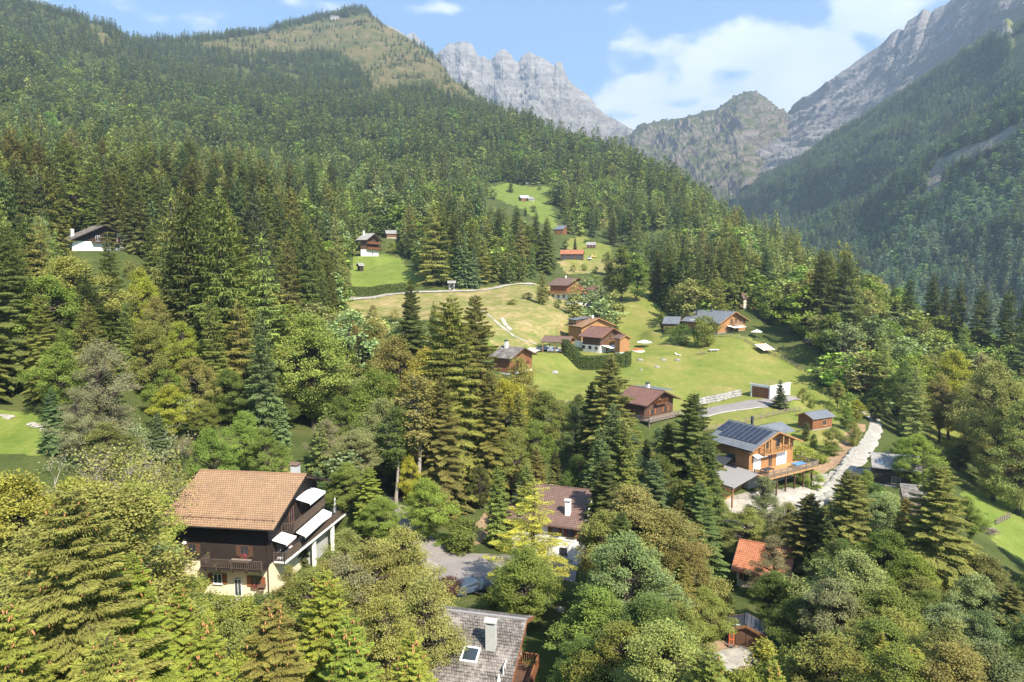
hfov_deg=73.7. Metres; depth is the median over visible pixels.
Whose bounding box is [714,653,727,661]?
slab pile
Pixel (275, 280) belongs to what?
spruce tree
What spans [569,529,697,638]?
broadleaf tree
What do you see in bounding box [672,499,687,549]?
spruce tree
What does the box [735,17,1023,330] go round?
wooded hillside
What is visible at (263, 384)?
spruce tree
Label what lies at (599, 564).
broadleaf tree
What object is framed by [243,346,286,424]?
spruce tree
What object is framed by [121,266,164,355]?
broadleaf tree
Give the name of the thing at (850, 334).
broadleaf tree
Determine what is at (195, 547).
window
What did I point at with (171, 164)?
larch tree
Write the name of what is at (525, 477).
spruce tree
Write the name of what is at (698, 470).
spruce tree
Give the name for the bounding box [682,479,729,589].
spruce tree
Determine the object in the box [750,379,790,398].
garage
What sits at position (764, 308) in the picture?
broadleaf tree
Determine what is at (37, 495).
broadleaf tree
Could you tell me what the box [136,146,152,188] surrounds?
spruce tree
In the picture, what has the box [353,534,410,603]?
broadleaf tree
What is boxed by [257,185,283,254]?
spruce tree
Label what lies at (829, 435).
shrub
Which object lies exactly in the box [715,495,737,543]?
birch tree
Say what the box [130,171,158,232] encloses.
spruce tree
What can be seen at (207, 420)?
broadleaf tree
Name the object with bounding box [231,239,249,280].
spruce tree
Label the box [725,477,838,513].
building yard
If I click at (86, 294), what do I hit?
fir tree
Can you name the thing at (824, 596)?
broadleaf tree
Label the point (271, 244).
spruce tree
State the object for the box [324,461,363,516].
broadleaf tree
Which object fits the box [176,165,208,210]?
spruce tree
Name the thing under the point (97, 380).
broadleaf tree
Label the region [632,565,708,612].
broadleaf tree
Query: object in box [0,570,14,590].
broadleaf tree
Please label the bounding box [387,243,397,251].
shrub
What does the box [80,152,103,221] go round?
spruce tree
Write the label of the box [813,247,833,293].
spruce tree
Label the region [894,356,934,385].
broadleaf tree
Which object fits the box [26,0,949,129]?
sky
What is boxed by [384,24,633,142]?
rock peaks
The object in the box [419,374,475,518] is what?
spruce tree
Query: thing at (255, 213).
spruce tree
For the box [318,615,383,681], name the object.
spruce tree
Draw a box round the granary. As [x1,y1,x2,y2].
[356,263,364,270]
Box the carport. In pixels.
[540,335,575,352]
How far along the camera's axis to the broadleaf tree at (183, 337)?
117.86 m
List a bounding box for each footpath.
[0,414,15,419]
[25,422,43,430]
[483,311,536,344]
[500,318,511,329]
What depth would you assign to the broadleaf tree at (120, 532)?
42.80 m
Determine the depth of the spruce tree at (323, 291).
177.19 m
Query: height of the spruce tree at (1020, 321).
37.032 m
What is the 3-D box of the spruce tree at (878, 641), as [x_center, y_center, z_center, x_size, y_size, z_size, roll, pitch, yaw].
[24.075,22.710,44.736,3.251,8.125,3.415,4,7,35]
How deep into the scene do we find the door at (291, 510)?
84.39 m
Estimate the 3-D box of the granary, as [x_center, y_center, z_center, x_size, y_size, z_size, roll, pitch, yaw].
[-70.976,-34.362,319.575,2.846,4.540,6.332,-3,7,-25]
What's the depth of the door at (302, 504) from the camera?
87.56 m
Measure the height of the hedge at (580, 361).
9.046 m
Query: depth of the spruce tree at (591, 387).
125.64 m
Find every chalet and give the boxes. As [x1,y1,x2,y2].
[64,225,127,250]
[162,462,345,597]
[356,231,381,255]
[384,230,397,238]
[420,605,538,681]
[489,340,537,374]
[548,274,588,298]
[554,225,568,234]
[565,314,615,347]
[578,326,622,352]
[620,382,682,427]
[681,306,750,333]
[710,416,818,507]
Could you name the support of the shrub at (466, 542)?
on the ground at (732, 362)
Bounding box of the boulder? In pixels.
[555,606,564,611]
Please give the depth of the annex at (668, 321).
241.39 m
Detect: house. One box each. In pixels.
[502,481,595,563]
[730,538,794,593]
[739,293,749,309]
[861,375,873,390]
[868,451,922,486]
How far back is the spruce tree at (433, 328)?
150.12 m
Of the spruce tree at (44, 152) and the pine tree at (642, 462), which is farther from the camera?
the spruce tree at (44, 152)
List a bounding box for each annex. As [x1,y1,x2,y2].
[612,334,631,353]
[662,316,681,332]
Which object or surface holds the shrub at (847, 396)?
on the ground at (732, 362)
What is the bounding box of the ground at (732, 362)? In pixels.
[0,0,1023,681]
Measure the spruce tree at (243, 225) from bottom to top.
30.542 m
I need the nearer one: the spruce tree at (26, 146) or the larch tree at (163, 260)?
the larch tree at (163, 260)
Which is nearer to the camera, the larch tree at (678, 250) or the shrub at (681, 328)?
the shrub at (681, 328)
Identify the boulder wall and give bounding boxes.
[347,293,401,298]
[698,389,741,404]
[724,491,834,529]
[821,446,857,489]
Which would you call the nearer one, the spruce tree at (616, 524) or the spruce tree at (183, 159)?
the spruce tree at (616, 524)
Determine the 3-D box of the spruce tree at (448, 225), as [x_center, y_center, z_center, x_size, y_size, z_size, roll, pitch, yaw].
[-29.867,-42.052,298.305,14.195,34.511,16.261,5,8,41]
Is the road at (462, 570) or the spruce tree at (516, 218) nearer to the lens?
the road at (462, 570)
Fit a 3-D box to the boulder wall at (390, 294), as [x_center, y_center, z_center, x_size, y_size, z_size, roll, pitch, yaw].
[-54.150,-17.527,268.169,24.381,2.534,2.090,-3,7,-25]
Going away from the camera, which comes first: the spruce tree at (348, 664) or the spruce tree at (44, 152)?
the spruce tree at (348, 664)
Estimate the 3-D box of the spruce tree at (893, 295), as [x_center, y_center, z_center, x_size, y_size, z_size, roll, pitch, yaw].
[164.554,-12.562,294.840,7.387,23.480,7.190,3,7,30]
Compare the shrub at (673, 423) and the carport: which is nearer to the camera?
the shrub at (673, 423)
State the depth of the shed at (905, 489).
102.59 m
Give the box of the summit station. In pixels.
[330,15,338,19]
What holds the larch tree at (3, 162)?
on the ground at (732, 362)
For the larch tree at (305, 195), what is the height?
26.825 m
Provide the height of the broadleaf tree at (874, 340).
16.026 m
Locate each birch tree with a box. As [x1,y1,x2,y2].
[32,216,57,260]
[297,552,410,648]
[320,537,422,657]
[358,590,427,681]
[367,575,472,675]
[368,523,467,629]
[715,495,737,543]
[742,534,794,600]
[743,474,783,542]
[765,501,798,545]
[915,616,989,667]
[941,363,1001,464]
[966,378,1023,478]
[968,416,1023,501]
[969,396,1023,515]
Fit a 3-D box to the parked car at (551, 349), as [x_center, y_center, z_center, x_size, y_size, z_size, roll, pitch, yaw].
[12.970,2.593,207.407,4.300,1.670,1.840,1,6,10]
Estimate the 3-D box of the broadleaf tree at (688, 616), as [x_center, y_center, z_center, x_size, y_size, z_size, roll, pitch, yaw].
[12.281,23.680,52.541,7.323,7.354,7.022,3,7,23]
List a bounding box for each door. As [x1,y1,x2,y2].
[234,579,241,595]
[276,542,281,557]
[289,506,293,522]
[300,501,305,514]
[736,628,745,645]
[746,628,755,647]
[752,386,768,398]
[768,455,771,466]
[775,438,779,448]
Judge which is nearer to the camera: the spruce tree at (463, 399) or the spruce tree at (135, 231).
the spruce tree at (463, 399)
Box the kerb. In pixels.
[705,406,767,416]
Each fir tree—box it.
[55,265,122,368]
[94,233,135,350]
[770,379,790,409]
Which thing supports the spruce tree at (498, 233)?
on the ground at (732, 362)
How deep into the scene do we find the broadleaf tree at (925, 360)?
206.79 m
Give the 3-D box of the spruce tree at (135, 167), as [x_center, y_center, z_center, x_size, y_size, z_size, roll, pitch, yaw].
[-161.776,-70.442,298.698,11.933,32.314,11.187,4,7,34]
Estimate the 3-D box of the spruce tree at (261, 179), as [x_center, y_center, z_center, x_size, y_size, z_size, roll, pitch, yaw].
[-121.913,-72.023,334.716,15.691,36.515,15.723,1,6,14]
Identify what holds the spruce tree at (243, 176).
on the ground at (732, 362)
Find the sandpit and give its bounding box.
[632,348,644,351]
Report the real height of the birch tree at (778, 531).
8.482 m
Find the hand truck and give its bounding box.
[727,634,734,646]
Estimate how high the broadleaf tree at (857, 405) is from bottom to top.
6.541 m
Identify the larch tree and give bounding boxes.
[0,111,11,134]
[0,153,14,184]
[0,197,19,240]
[16,240,35,277]
[22,165,32,191]
[24,216,54,290]
[27,163,40,205]
[44,229,74,305]
[63,127,81,163]
[64,144,87,202]
[76,138,84,167]
[128,193,197,353]
[142,120,153,145]
[169,155,175,182]
[197,162,205,183]
[200,146,209,164]
[210,165,231,226]
[220,300,254,407]
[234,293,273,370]
[235,148,247,165]
[238,233,293,387]
[291,250,311,306]
[299,184,313,214]
[308,154,322,183]
[320,184,339,230]
[326,207,352,293]
[332,245,349,305]
[399,204,420,245]
[414,203,453,285]
[443,185,460,217]
[474,236,495,282]
[479,216,492,251]
[482,479,577,600]
[507,180,512,191]
[512,217,533,271]
[534,271,550,303]
[640,230,652,267]
[675,235,683,267]
[678,200,696,234]
[694,225,707,264]
[697,242,714,308]
[703,273,715,309]
[704,270,728,310]
[706,238,725,291]
[715,214,735,255]
[727,205,741,239]
[732,205,749,239]
[745,243,755,266]
[784,228,805,267]
[785,286,802,332]
[786,223,795,252]
[802,259,828,320]
[824,265,833,296]
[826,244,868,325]
[854,298,867,320]
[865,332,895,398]
[895,364,934,442]
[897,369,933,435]
[919,320,933,354]
[955,322,975,361]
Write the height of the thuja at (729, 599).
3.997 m
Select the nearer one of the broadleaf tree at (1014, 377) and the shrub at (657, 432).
the shrub at (657, 432)
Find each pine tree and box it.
[39,384,114,464]
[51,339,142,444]
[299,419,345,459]
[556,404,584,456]
[607,433,648,485]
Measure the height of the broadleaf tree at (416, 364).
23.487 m
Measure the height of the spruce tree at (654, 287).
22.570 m
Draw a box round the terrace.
[704,645,754,671]
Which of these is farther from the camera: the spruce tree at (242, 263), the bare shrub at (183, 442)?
the spruce tree at (242, 263)
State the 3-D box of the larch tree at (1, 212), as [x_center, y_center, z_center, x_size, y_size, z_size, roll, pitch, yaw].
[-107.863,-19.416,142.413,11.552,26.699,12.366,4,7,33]
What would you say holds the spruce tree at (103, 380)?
on the ground at (732, 362)
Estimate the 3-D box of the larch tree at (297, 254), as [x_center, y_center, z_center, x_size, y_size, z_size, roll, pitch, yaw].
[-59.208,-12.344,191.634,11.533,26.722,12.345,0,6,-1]
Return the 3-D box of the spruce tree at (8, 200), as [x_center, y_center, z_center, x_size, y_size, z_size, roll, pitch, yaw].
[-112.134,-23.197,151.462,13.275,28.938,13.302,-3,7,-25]
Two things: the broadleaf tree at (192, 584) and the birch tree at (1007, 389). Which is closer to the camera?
the broadleaf tree at (192, 584)
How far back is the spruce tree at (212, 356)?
116.17 m
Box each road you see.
[387,497,576,581]
[437,562,501,594]
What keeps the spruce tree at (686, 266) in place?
on the ground at (732, 362)
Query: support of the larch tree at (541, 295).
on the ground at (732, 362)
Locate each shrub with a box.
[34,438,172,500]
[37,397,201,486]
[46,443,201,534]
[97,266,112,277]
[121,258,134,277]
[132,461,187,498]
[159,572,213,603]
[167,431,202,457]
[190,588,222,614]
[194,598,220,634]
[196,592,258,635]
[215,608,257,681]
[222,643,258,681]
[229,596,263,637]
[238,591,282,617]
[366,305,378,316]
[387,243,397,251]
[388,309,399,320]
[406,499,448,522]
[432,532,454,546]
[436,574,465,601]
[438,516,485,556]
[474,585,515,611]
[507,298,517,304]
[521,292,532,298]
[554,298,561,308]
[630,426,644,448]
[653,426,664,446]
[664,420,679,436]
[667,321,695,345]
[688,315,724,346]
[705,576,733,623]
[722,661,764,681]
[741,636,783,681]
[746,643,836,681]
[793,442,828,462]
[795,388,807,401]
[795,469,826,489]
[805,392,817,408]
[814,453,829,463]
[820,444,844,455]
[821,425,849,449]
[823,398,835,411]
[837,391,859,410]
[847,421,862,446]
[919,454,943,476]
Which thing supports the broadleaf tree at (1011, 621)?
on the ground at (732, 362)
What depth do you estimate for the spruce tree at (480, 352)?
123.77 m
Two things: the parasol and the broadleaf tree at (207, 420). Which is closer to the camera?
the broadleaf tree at (207, 420)
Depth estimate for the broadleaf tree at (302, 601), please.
60.00 m
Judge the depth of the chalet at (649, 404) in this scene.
152.76 m
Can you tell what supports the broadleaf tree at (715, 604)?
on the ground at (732, 362)
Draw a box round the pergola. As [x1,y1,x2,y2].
[586,286,602,294]
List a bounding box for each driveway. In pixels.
[527,346,560,352]
[698,395,799,415]
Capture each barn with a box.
[518,195,528,200]
[560,250,583,260]
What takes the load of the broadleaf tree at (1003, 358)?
on the ground at (732, 362)
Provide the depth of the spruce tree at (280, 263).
189.75 m
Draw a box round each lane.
[346,283,533,299]
[824,411,882,483]
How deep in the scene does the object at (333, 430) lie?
104.67 m
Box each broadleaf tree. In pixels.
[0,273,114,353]
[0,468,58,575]
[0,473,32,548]
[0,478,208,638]
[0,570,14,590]
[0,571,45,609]
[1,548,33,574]
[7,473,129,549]
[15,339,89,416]
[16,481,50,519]
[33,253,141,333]
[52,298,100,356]
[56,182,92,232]
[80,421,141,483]
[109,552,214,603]
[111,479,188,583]
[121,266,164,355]
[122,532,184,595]
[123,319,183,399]
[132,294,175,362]
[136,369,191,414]
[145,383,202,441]
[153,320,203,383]
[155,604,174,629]
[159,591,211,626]
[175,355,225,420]
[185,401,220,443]
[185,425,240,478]
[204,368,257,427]
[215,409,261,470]
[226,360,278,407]
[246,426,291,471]
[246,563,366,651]
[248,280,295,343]
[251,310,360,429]
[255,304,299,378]
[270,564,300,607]
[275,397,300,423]
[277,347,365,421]
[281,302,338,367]
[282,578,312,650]
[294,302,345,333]
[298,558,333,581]
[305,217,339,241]
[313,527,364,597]
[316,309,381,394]
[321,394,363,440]
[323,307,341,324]
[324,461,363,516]
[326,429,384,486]
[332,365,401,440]
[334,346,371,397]
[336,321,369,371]
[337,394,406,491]
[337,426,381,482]
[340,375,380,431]
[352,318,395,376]
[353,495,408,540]
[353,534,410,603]
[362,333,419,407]
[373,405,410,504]
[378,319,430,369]
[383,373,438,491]
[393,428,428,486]
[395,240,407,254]
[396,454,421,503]
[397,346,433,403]
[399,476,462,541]
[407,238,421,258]
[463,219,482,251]
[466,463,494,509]
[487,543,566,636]
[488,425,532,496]
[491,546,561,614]
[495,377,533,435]
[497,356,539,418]
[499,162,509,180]
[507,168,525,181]
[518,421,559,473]
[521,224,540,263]
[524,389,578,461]
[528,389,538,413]
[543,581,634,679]
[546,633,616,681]
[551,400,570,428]
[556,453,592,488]
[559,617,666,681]
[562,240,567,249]
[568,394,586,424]
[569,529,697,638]
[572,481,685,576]
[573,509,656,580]
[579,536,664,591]
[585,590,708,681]
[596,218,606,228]
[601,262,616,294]
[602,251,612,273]
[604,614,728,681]
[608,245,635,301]
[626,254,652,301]
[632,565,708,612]
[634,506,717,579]
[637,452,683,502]
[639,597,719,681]
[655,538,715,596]
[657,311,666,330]
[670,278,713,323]
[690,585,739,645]
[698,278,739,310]
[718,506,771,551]
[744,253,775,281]
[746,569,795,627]
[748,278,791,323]
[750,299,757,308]
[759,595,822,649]
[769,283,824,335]
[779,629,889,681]
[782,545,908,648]
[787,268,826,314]
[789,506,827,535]
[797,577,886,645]
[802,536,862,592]
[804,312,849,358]
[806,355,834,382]
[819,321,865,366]
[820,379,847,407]
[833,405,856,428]
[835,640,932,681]
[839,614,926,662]
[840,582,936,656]
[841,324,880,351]
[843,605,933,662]
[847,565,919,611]
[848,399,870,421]
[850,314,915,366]
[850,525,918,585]
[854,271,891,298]
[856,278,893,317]
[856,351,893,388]
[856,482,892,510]
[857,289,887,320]
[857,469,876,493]
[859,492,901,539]
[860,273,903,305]
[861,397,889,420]
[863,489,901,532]
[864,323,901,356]
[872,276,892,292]
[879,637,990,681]
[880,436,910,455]
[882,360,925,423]
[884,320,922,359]
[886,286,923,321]
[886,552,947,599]
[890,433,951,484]
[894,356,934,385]
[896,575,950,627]
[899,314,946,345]
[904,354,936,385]
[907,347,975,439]
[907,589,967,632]
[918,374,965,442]
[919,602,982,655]
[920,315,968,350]
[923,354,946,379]
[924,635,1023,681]
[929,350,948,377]
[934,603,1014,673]
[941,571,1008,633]
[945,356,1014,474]
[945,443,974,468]
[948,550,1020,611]
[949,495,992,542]
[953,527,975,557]
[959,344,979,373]
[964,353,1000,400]
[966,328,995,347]
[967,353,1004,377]
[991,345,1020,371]
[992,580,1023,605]
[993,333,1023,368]
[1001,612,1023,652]
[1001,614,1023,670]
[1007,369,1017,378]
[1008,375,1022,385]
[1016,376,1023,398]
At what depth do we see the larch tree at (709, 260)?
302.25 m
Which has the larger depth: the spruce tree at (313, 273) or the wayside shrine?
the wayside shrine
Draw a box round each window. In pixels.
[184,543,199,553]
[208,573,226,584]
[236,545,252,558]
[247,576,265,588]
[548,527,561,536]
[559,547,567,555]
[563,529,577,538]
[634,410,640,414]
[649,408,655,414]
[662,406,668,411]
[729,457,735,464]
[739,573,752,581]
[891,476,900,484]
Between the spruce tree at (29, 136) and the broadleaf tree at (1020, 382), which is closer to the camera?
the broadleaf tree at (1020, 382)
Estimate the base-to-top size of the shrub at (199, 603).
6.636 m
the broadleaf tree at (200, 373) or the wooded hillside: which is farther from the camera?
the wooded hillside
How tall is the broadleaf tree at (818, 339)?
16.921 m
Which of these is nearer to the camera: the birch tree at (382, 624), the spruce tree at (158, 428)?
the birch tree at (382, 624)
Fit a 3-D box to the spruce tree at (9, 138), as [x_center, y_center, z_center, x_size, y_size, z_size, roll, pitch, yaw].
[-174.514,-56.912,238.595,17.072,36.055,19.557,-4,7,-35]
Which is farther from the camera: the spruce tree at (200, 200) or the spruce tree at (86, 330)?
the spruce tree at (200, 200)
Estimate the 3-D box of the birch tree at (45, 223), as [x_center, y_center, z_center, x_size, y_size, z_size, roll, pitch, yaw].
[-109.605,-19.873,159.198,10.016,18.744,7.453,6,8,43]
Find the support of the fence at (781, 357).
on the ground at (732, 362)
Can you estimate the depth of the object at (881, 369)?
182.74 m
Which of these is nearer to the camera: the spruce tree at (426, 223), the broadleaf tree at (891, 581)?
the broadleaf tree at (891, 581)
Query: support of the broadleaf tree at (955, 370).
on the ground at (732, 362)
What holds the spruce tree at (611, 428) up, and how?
on the ground at (732, 362)
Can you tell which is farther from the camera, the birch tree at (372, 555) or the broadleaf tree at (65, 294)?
the broadleaf tree at (65, 294)
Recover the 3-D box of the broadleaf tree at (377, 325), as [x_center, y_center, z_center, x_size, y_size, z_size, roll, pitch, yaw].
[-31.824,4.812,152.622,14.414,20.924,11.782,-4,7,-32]
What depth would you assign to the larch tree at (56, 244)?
136.35 m
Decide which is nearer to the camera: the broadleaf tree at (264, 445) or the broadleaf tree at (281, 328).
the broadleaf tree at (264, 445)
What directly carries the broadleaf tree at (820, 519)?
on the ground at (732, 362)
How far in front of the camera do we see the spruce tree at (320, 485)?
95.94 m
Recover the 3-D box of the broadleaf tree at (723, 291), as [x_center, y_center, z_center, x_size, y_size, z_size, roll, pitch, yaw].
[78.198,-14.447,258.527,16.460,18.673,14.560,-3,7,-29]
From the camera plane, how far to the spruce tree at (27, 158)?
242.00 m
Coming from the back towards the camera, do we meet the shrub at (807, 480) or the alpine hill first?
the alpine hill
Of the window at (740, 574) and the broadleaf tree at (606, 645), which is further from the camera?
the window at (740, 574)
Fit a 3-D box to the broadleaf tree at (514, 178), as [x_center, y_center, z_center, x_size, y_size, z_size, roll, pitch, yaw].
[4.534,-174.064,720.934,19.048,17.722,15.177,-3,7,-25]
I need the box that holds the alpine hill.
[607,90,791,200]
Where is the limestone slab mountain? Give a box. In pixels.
[715,0,1023,207]
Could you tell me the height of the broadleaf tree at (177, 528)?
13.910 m
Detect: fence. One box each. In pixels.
[705,407,800,429]
[715,333,745,339]
[745,338,802,370]
[996,512,1010,525]
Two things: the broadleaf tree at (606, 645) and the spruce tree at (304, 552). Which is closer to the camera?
the broadleaf tree at (606, 645)
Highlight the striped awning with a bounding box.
[754,343,774,349]
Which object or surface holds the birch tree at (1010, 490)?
on the ground at (732, 362)
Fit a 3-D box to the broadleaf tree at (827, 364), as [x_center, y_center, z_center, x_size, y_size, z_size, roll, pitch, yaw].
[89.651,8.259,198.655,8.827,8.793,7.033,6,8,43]
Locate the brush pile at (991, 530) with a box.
[981,525,1000,536]
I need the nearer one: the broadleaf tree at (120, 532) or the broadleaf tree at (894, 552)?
the broadleaf tree at (120, 532)
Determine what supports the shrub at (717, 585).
on the ground at (732, 362)
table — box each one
[231,558,251,567]
[257,584,265,590]
[760,467,773,473]
[791,461,804,467]
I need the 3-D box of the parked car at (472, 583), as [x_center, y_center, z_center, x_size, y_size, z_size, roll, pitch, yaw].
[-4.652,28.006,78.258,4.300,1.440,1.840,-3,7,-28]
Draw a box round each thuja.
[723,593,737,623]
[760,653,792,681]
[801,422,811,440]
[809,434,817,448]
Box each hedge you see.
[347,282,406,296]
[560,339,631,369]
[583,239,597,242]
[663,326,678,333]
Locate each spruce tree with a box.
[0,126,31,188]
[0,162,9,193]
[0,170,37,249]
[0,218,36,279]
[0,220,36,331]
[0,223,37,391]
[0,336,17,400]
[0,597,67,681]
[4,153,26,181]
[4,155,30,235]
[5,482,173,681]
[14,215,44,275]
[15,138,33,178]
[16,169,29,195]
[20,123,39,164]
[20,137,34,175]
[20,292,68,401]
[21,170,65,256]
[26,167,77,268]
[27,139,48,188]
[32,133,50,164]
[34,388,73,455]
[35,142,50,166]
[35,206,61,255]
[39,154,75,236]
[51,137,75,183]
[55,134,85,208]
[67,322,92,382]
[68,630,148,681]
[69,299,120,399]
[77,331,127,436]
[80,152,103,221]
[82,161,104,226]
[88,154,124,224]
[94,136,109,162]
[95,165,125,247]
[100,163,130,233]
[105,151,123,192]
[112,550,183,681]
[114,299,141,386]
[116,166,149,253]
[117,155,137,200]
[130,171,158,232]
[132,143,146,181]
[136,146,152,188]
[137,219,165,284]
[144,173,160,201]
[145,142,165,178]
[145,480,178,564]
[146,413,181,496]
[149,169,161,218]
[153,169,173,209]
[154,173,178,228]
[155,202,176,274]
[158,184,211,360]
[158,229,182,293]
[159,141,176,191]
[160,582,199,672]
[169,143,190,202]
[171,613,237,681]
[173,200,195,244]
[174,184,191,214]
[175,135,197,175]
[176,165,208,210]
[177,155,209,228]
[180,138,204,186]
[185,189,256,385]
[190,191,213,232]
[194,295,233,413]
[197,209,210,247]
[197,227,210,290]
[199,213,267,339]
[200,186,211,227]
[205,153,228,202]
[206,151,224,193]
[207,162,221,203]
[208,198,223,241]
[221,147,238,185]
[222,173,241,222]
[222,176,249,243]
[223,156,235,200]
[227,210,245,262]
[229,173,246,207]
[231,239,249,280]
[235,596,316,681]
[236,159,248,205]
[237,187,277,283]
[238,206,258,257]
[240,308,283,437]
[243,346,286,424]
[244,164,266,210]
[244,218,263,281]
[245,251,260,276]
[253,156,273,196]
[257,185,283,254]
[259,256,285,314]
[264,220,278,278]
[267,191,292,250]
[274,248,294,302]
[276,241,292,282]
[277,234,305,317]
[281,186,307,246]
[283,162,297,198]
[284,210,301,245]
[284,227,298,271]
[292,213,326,315]
[293,229,317,268]
[294,567,369,681]
[297,246,317,301]
[297,523,310,567]
[304,158,320,198]
[308,240,327,304]
[309,224,319,248]
[312,467,331,511]
[314,234,338,311]
[316,259,335,309]
[316,268,333,317]
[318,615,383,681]
[322,163,339,207]
[322,277,341,314]
[324,254,339,313]
[353,467,392,532]
[388,628,438,681]
[392,293,491,504]
[394,277,428,393]
[417,210,428,247]
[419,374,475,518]
[424,202,451,282]
[427,301,442,358]
[429,211,453,285]
[439,200,449,233]
[441,206,458,275]
[448,212,464,278]
[453,291,511,436]
[468,369,518,502]
[483,465,513,549]
[489,207,506,258]
[506,462,538,550]
[507,206,528,263]
[511,390,529,467]
[528,444,547,483]
[530,211,542,266]
[535,217,557,273]
[547,450,561,485]
[573,381,596,475]
[575,353,643,486]
[578,458,625,563]
[579,425,616,508]
[595,509,644,614]
[601,402,640,500]
[607,217,617,244]
[610,418,642,504]
[632,458,671,550]
[638,439,652,482]
[646,251,664,301]
[655,243,676,307]
[656,423,675,472]
[663,391,732,511]
[664,488,672,532]
[670,246,698,310]
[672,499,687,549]
[672,557,698,613]
[673,250,683,309]
[680,453,718,548]
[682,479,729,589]
[682,501,701,584]
[682,648,729,681]
[684,436,728,546]
[693,250,706,308]
[708,452,721,496]
[710,242,729,300]
[722,239,749,304]
[727,233,750,268]
[755,245,778,307]
[757,659,785,681]
[769,287,783,324]
[780,281,793,323]
[782,493,825,589]
[800,249,838,339]
[804,520,838,590]
[807,469,887,574]
[809,629,847,681]
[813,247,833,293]
[824,251,842,294]
[824,251,866,349]
[847,309,862,350]
[865,630,890,679]
[883,496,915,574]
[887,644,931,681]
[888,285,898,327]
[893,461,987,614]
[899,276,917,332]
[918,274,945,349]
[934,283,952,349]
[942,278,970,348]
[963,284,995,355]
[989,287,1021,358]
[989,582,1023,661]
[1005,321,1023,379]
[1011,300,1023,341]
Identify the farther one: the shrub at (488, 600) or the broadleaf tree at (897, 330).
the broadleaf tree at (897, 330)
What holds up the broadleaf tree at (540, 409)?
on the ground at (732, 362)
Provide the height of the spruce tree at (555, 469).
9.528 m
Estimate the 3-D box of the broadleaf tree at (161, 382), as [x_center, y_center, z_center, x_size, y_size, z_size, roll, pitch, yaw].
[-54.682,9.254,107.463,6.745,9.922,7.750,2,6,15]
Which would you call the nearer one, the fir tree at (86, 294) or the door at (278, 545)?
the door at (278, 545)
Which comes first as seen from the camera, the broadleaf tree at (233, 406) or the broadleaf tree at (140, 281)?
the broadleaf tree at (233, 406)
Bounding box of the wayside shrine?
[447,281,455,289]
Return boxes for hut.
[802,338,812,344]
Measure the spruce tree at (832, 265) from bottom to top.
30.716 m
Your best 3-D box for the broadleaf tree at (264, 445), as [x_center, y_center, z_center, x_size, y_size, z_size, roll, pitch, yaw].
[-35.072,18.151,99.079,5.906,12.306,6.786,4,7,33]
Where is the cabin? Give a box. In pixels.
[795,409,835,429]
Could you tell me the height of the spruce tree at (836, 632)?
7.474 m
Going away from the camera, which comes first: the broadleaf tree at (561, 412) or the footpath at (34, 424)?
the footpath at (34, 424)
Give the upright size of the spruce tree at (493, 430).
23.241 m
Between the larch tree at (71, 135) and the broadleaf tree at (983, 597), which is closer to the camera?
the broadleaf tree at (983, 597)
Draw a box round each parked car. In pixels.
[454,576,491,596]
[547,347,560,352]
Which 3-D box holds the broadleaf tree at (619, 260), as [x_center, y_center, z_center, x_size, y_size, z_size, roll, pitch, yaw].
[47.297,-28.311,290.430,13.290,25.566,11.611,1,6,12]
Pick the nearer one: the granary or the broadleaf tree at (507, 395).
the broadleaf tree at (507, 395)
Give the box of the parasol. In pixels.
[637,340,651,346]
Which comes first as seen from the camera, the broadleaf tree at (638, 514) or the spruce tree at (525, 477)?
the broadleaf tree at (638, 514)
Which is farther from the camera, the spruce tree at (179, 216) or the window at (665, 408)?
the spruce tree at (179, 216)
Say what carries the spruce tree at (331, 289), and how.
on the ground at (732, 362)
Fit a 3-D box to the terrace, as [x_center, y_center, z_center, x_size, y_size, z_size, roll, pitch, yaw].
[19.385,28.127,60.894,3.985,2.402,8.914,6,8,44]
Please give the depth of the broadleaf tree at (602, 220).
529.71 m
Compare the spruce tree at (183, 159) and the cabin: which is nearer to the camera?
the cabin
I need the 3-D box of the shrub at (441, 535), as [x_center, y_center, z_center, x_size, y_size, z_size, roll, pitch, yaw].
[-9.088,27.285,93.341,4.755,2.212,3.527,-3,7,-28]
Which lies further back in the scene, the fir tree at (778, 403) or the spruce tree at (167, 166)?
the spruce tree at (167, 166)
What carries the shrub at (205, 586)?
on the ground at (732, 362)
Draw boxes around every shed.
[586,242,595,247]
[727,612,765,647]
[896,483,929,513]

